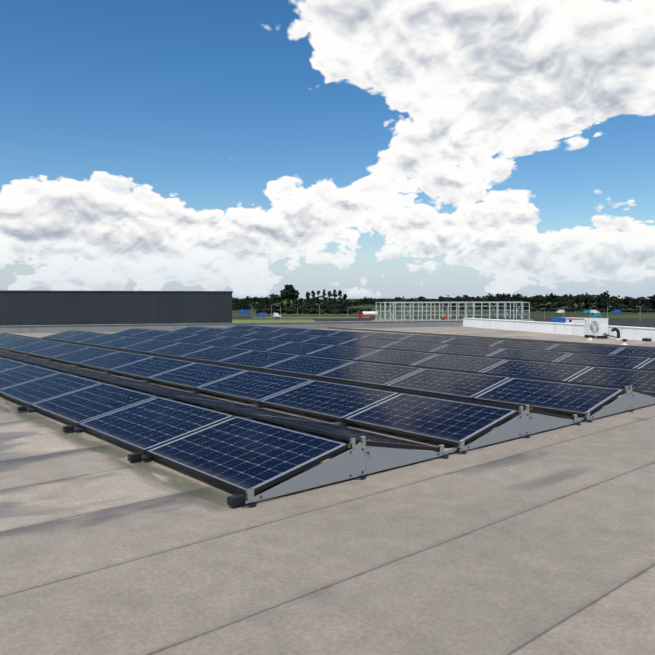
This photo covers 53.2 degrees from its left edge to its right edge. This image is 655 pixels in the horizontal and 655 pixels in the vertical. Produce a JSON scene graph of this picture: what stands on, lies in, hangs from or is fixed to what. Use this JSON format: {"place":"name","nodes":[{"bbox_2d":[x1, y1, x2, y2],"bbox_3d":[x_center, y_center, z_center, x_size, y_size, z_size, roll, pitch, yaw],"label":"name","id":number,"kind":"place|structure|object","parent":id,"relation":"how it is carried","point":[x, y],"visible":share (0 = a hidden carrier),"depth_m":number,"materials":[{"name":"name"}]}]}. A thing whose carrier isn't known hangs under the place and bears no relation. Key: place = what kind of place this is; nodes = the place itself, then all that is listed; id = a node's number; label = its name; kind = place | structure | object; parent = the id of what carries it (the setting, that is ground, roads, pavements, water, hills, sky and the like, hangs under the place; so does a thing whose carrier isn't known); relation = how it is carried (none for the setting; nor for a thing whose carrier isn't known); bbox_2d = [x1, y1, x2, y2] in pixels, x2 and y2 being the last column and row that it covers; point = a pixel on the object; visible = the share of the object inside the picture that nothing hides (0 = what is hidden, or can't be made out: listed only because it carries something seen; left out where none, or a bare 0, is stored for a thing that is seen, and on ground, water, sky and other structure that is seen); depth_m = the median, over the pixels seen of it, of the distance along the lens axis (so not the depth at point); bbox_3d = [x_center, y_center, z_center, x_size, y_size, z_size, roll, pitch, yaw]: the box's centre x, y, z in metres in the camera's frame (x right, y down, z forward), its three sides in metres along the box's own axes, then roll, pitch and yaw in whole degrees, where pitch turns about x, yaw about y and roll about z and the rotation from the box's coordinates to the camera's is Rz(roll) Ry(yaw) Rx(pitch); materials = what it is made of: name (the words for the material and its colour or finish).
{"place":"outdoors","nodes":[
{"label":"outdoors","id":0,"kind":"place"},
{"bbox_2d":[232,319,315,322],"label":"verge grass","id":1,"kind":"structure","parent":0,"point":[274,320],"depth_m":300.34,"materials":[{"name":"green plant"}]},
{"bbox_2d":[0,0,654,298],"label":"sky","id":2,"kind":"structure","parent":0,"point":[430,149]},
{"bbox_2d":[232,299,654,317],"bbox_3d":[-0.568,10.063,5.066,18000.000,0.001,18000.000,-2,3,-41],"label":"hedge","id":3,"kind":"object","parent":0,"point":[398,307],"depth_m":410.75,"materials":[{"name":"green plant"}]},
{"bbox_2d":[0,290,232,325],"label":"neighbour hall","id":4,"kind":"structure","parent":3,"relation":"on","point":[32,307],"depth_m":56.52,"materials":[{"name":"grey metal"}]},
{"bbox_2d":[239,310,248,313],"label":"blue container","id":5,"kind":"object","parent":3,"relation":"on","point":[243,311],"visible":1,"depth_m":410.50,"materials":[{"name":"blue metal"}]},
{"bbox_2d":[0,326,654,654],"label":"flat roof","id":6,"kind":"structure","parent":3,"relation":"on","point":[541,543],"depth_m":3.85,"materials":[{"name":"grey concrete"}]},
{"bbox_2d":[0,320,462,333],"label":"parapet wall","id":7,"kind":"structure","parent":6,"relation":"on","point":[13,329],"depth_m":30.10,"materials":[{"name":"concrete"}]},
{"bbox_2d":[0,343,633,507],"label":"mounting rails","id":8,"kind":"object","parent":6,"relation":"on","point":[236,500],"visible":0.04,"depth_m":6.91,"materials":[{"name":"rubber"}]},
{"bbox_2d":[0,325,654,494],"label":"solar panels","id":9,"kind":"object","parent":8,"relation":"on","point":[239,454],"visible":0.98,"depth_m":9.50,"materials":[{"name":"blue glass"}]},
{"bbox_2d":[246,385,634,498],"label":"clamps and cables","id":10,"kind":"object","parent":8,"relation":"on","point":[249,493],"visible":1,"depth_m":6.05,"materials":[{"name":"silver metal"}]},
{"bbox_2d":[71,328,654,503],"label":"side wind deflectors","id":11,"kind":"object","parent":6,"relation":"on","point":[359,459],"visible":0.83,"depth_m":5.64,"materials":[{"name":"grey metal"}]},
{"bbox_2d":[327,327,654,347],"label":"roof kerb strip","id":12,"kind":"object","parent":6,"relation":"on","point":[483,337],"depth_m":23.75,"materials":[{"name":"grey"}]},
{"bbox_2d":[463,318,654,341],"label":"white parapet wall","id":13,"kind":"structure","parent":6,"relation":"on","point":[632,333],"depth_m":27.35,"materials":[{"name":"paint"}]},
{"bbox_2d":[642,338,650,341],"bbox_3d":[10.962,0.424,22.435,0.160,0.100,0.240,-1,3,-19],"label":"wall outlet box","id":14,"kind":"object","parent":13,"relation":"attached to","point":[647,339],"visible":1,"depth_m":22.37,"materials":[{"name":"plastic"}]},
{"bbox_2d":[584,318,616,338],"bbox_3d":[10.052,0.025,24.206,0.590,0.738,1.196,-2,3,-34],"label":"air conditioning unit","id":15,"kind":"object","parent":6,"relation":"on","point":[597,327],"visible":1,"depth_m":24.03,"materials":[{"name":"white metal"}]},
{"bbox_2d":[611,328,620,339],"bbox_3d":[10.233,0.223,23.174,0.388,0.434,0.147,-1,3,-22],"label":"gooseneck pipe","id":16,"kind":"object","parent":6,"relation":"on","point":[617,331],"visible":1,"depth_m":23.16,"materials":[{"name":"black plastic"}]},
{"bbox_2d":[232,284,654,309],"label":"tree line","id":17,"kind":"object","parent":3,"relation":"on","point":[289,293],"visible":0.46,"depth_m":564.70,"materials":[{"name":"green plant"}]},
{"bbox_2d":[590,313,600,316],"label":"teal site van","id":18,"kind":"object","parent":3,"relation":"on","point":[596,315],"visible":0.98,"depth_m":345.62,"materials":[{"name":"teal metal"}]},
{"bbox_2d":[232,316,654,323],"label":"soil ground","id":19,"kind":"structure","parent":0,"point":[636,321],"depth_m":329.95,"materials":[{"name":"brown soil"}]},
{"bbox_2d":[253,317,397,317],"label":"road","id":20,"kind":"structure","parent":19,"relation":"on","point":[320,317],"depth_m":346.86,"materials":[{"name":"grey asphalt"}]},
{"bbox_2d":[255,313,265,316],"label":"blue van","id":21,"kind":"object","parent":20,"relation":"on","point":[261,315],"visible":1,"depth_m":350.91,"materials":[{"name":"blue metal"}]},
{"bbox_2d":[358,311,377,317],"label":"tanker truck","id":22,"kind":"object","parent":20,"relation":"on","point":[370,314],"visible":0.94,"depth_m":337.65,"materials":[{"name":"red"}]},
{"bbox_2d":[232,301,654,313],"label":"hedges and shrubs","id":23,"kind":"object","parent":19,"relation":"on","point":[328,311],"visible":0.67,"depth_m":451.28,"materials":[{"name":"green plant"}]},
{"bbox_2d":[251,304,640,321],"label":"street lamps","id":24,"kind":"object","parent":19,"relation":"on","point":[350,307],"visible":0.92,"depth_m":322.54,"materials":[{"name":"grey"}]},
{"bbox_2d":[372,319,533,320],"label":"slab","id":25,"kind":"structure","parent":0,"point":[441,319],"depth_m":314.39,"materials":[{"name":"grey concrete"}]},
{"bbox_2d":[376,301,529,320],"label":"steel frame hall","id":26,"kind":"structure","parent":25,"relation":"on","point":[448,306],"depth_m":312.74,"materials":[{"name":"grey paint"}]},
{"bbox_2d":[442,298,475,319],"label":"orange boom lift","id":27,"kind":"object","parent":25,"relation":"on","point":[444,317],"visible":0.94,"depth_m":307.05,"materials":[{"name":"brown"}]},
{"bbox_2d":[484,313,654,313],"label":"road","id":28,"kind":"structure","parent":0,"point":[572,313],"depth_m":437.14,"materials":[{"name":"grey asphalt"}]},
{"bbox_2d":[608,323,654,327],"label":"site road","id":29,"kind":"structure","parent":0,"point":[639,325],"depth_m":245.37,"materials":[{"name":"grey asphalt"}]},
{"bbox_2d":[551,317,564,322],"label":"blue container","id":30,"kind":"object","parent":29,"relation":"on","point":[558,319],"visible":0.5,"depth_m":256.72,"materials":[{"name":"blue metal"}]},
{"bbox_2d":[561,317,583,323],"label":"white site cabin","id":31,"kind":"object","parent":29,"relation":"on","point":[574,320],"visible":0.54,"depth_m":255.67,"materials":[{"name":"white metal"}]},
{"bbox_2d":[514,318,652,324],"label":"site fence","id":32,"kind":"object","parent":29,"relation":"on","point":[608,319],"visible":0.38,"depth_m":255.05,"materials":[{"name":"grey metal"}]}
]}

